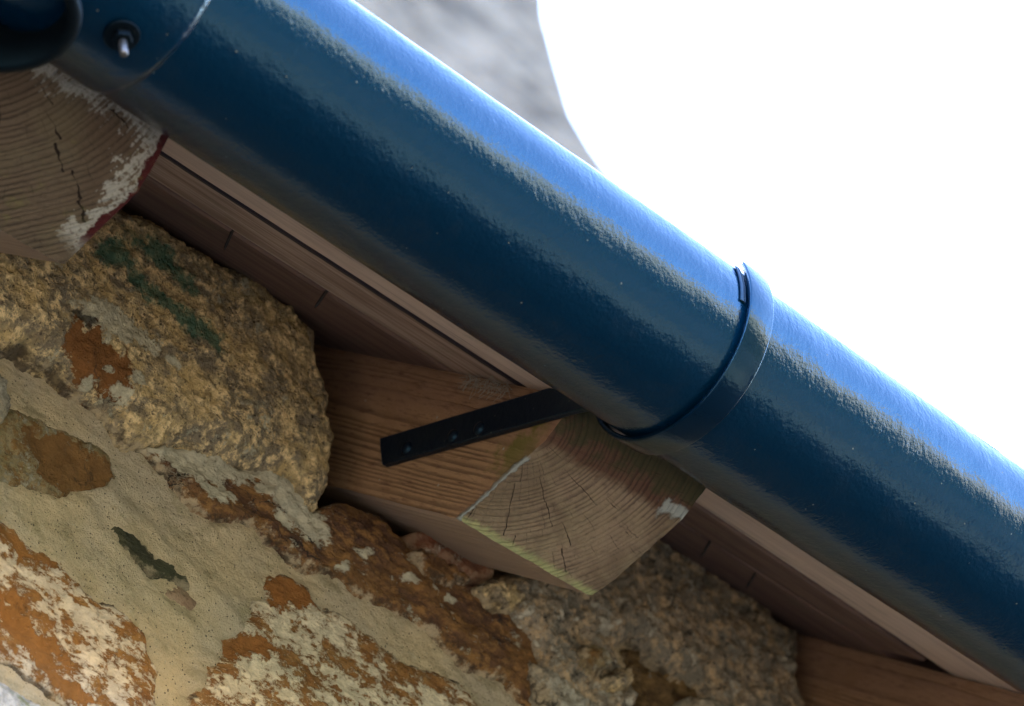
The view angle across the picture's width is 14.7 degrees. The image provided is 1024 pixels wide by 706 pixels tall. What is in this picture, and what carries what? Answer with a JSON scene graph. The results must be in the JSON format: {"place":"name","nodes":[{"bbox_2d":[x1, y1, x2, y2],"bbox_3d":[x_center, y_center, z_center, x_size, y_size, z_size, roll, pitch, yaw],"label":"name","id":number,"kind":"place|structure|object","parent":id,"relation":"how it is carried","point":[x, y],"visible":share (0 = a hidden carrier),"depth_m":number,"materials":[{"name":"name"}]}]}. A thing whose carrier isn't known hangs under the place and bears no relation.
{"place":"outdoors","nodes":[
{"label":"outdoors","id":0,"kind":"place"},
{"bbox_2d":[546,0,1023,467],"label":"sky","id":1,"kind":"structure","parent":0,"point":[865,158],"materials":[{"name":"white"}]},
{"label":"ground","id":2,"kind":"structure","parent":0,"visible":0},
{"bbox_2d":[0,209,804,705],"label":"stone wall","id":3,"kind":"structure","parent":2,"relation":"on","point":[172,533],"depth_m":2.32,"materials":[{"name":"beige stone"}]},
{"bbox_2d":[0,63,167,263],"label":"rafter","id":4,"kind":"object","parent":3,"relation":"on","point":[77,161],"visible":0.81,"depth_m":2.08,"materials":[{"name":"wood"}]},
{"bbox_2d":[313,345,705,594],"bbox_3d":[-0.072,0.049,2.490,0.098,0.341,0.440,33,-51,-32],"label":"rafter","id":5,"kind":"object","parent":3,"relation":"on","point":[585,503],"visible":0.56,"depth_m":2.32,"materials":[{"name":"brown wood"}]},
{"bbox_2d":[121,176,454,372],"bbox_3d":[-0.342,-0.171,2.291,0.800,0.150,0.182,33,-51,-32],"label":"soffit board","id":6,"kind":"object","parent":5,"relation":"attached to","point":[331,320],"visible":0.28,"depth_m":2.37,"materials":[{"name":"brown wood"}]},
{"bbox_2d":[223,229,233,249],"bbox_3d":[-0.163,-0.067,2.292,0.003,0.012,0.011,33,-51,-32],"label":"nail","id":7,"kind":"object","parent":6,"relation":"attached to","point":[229,237],"visible":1,"depth_m":2.29,"materials":[{"name":"metal"}]},
{"bbox_2d":[314,290,327,307],"bbox_3d":[-0.111,-0.033,2.330,0.004,0.012,0.011,33,-51,-32],"label":"nail","id":8,"kind":"object","parent":6,"relation":"attached to","point":[325,292],"visible":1,"depth_m":2.33,"materials":[{"name":"metal"}]},
{"bbox_2d":[148,151,525,386],"bbox_3d":[-0.260,-0.156,2.169,0.800,0.059,0.068,33,-51,-32],"label":"soffit board","id":9,"kind":"object","parent":5,"relation":"attached to","point":[244,220],"visible":0.41,"depth_m":2.28,"materials":[{"name":"brown wood"}]},
{"bbox_2d":[162,138,550,389],"bbox_3d":[-0.216,-0.148,2.103,0.800,0.063,0.073,33,-51,-32],"label":"soffit board","id":10,"kind":"object","parent":5,"relation":"attached to","point":[262,207],"visible":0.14,"depth_m":2.22,"materials":[{"name":"brown wood"}]},
{"bbox_2d":[458,371,509,399],"bbox_3d":[-0.017,0.020,2.340,0.007,0.043,0.047,33,-51,-32],"label":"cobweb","id":11,"kind":"object","parent":5,"relation":"attached to","point":[475,379],"visible":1,"depth_m":2.34,"materials":[{"name":"grey"}]},
{"bbox_2d":[380,261,773,466],"bbox_3d":[0.031,0.035,2.276,0.024,0.134,0.302,33,-51,-32],"label":"gutter bracket","id":12,"kind":"object","parent":5,"relation":"attached to","point":[712,408],"visible":0.94,"depth_m":2.21,"materials":[{"name":"blue metal"}]},
{"bbox_2d":[100,0,1023,693],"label":"gutter","id":13,"kind":"object","parent":12,"relation":"attached to","point":[366,138],"visible":0.94,"depth_m":2.13,"materials":[{"name":"blue paint"}]},
{"bbox_2d":[0,0,209,93],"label":"gutter outlet joint","id":14,"kind":"object","parent":13,"relation":"attached to","point":[107,46],"visible":1,"depth_m":1.96,"materials":[{"name":"blue paint"}]},
{"bbox_2d":[681,502,926,660],"bbox_3d":[0.143,0.109,2.482,0.348,0.063,0.072,33,-51,-32],"label":"soffit board","id":15,"kind":"object","parent":5,"relation":"attached to","point":[710,526],"visible":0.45,"depth_m":2.52,"materials":[{"name":"brown wood"}]},
{"bbox_2d":[659,521,953,675],"bbox_3d":[0.384,0.303,2.840,1.248,0.141,0.171,33,-51,-32],"label":"soffit board","id":16,"kind":"object","parent":5,"relation":"attached to","point":[789,609],"visible":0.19,"depth_m":2.61,"materials":[{"name":"brown wood"}]},
{"bbox_2d":[700,540,711,557],"bbox_3d":[0.124,0.123,2.521,0.003,0.012,0.011,33,-51,-32],"label":"nail","id":17,"kind":"object","parent":16,"relation":"attached to","point":[706,547],"visible":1,"depth_m":2.52,"materials":[{"name":"metal"}]},
{"bbox_2d":[746,572,756,588],"bbox_3d":[0.155,0.145,2.550,0.003,0.012,0.011,33,-51,-32],"label":"nail","id":18,"kind":"object","parent":16,"relation":"attached to","point":[751,579],"visible":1,"depth_m":2.55,"materials":[{"name":"metal"}]},
{"bbox_2d":[696,488,1023,694],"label":"soffit board","id":19,"kind":"object","parent":5,"relation":"attached to","point":[943,655],"visible":0.31,"depth_m":2.46,"materials":[{"name":"brown wood"}]},
{"bbox_2d":[795,634,1023,705],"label":"rafter","id":20,"kind":"object","parent":3,"relation":"on","point":[828,674],"visible":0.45,"depth_m":2.62,"materials":[{"name":"brown wood"}]},
{"bbox_2d":[354,0,661,215],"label":"stone gable","id":21,"kind":"structure","parent":2,"relation":"on","point":[503,52],"depth_m":16.64,"materials":[{"name":"grey stone"}]}
]}

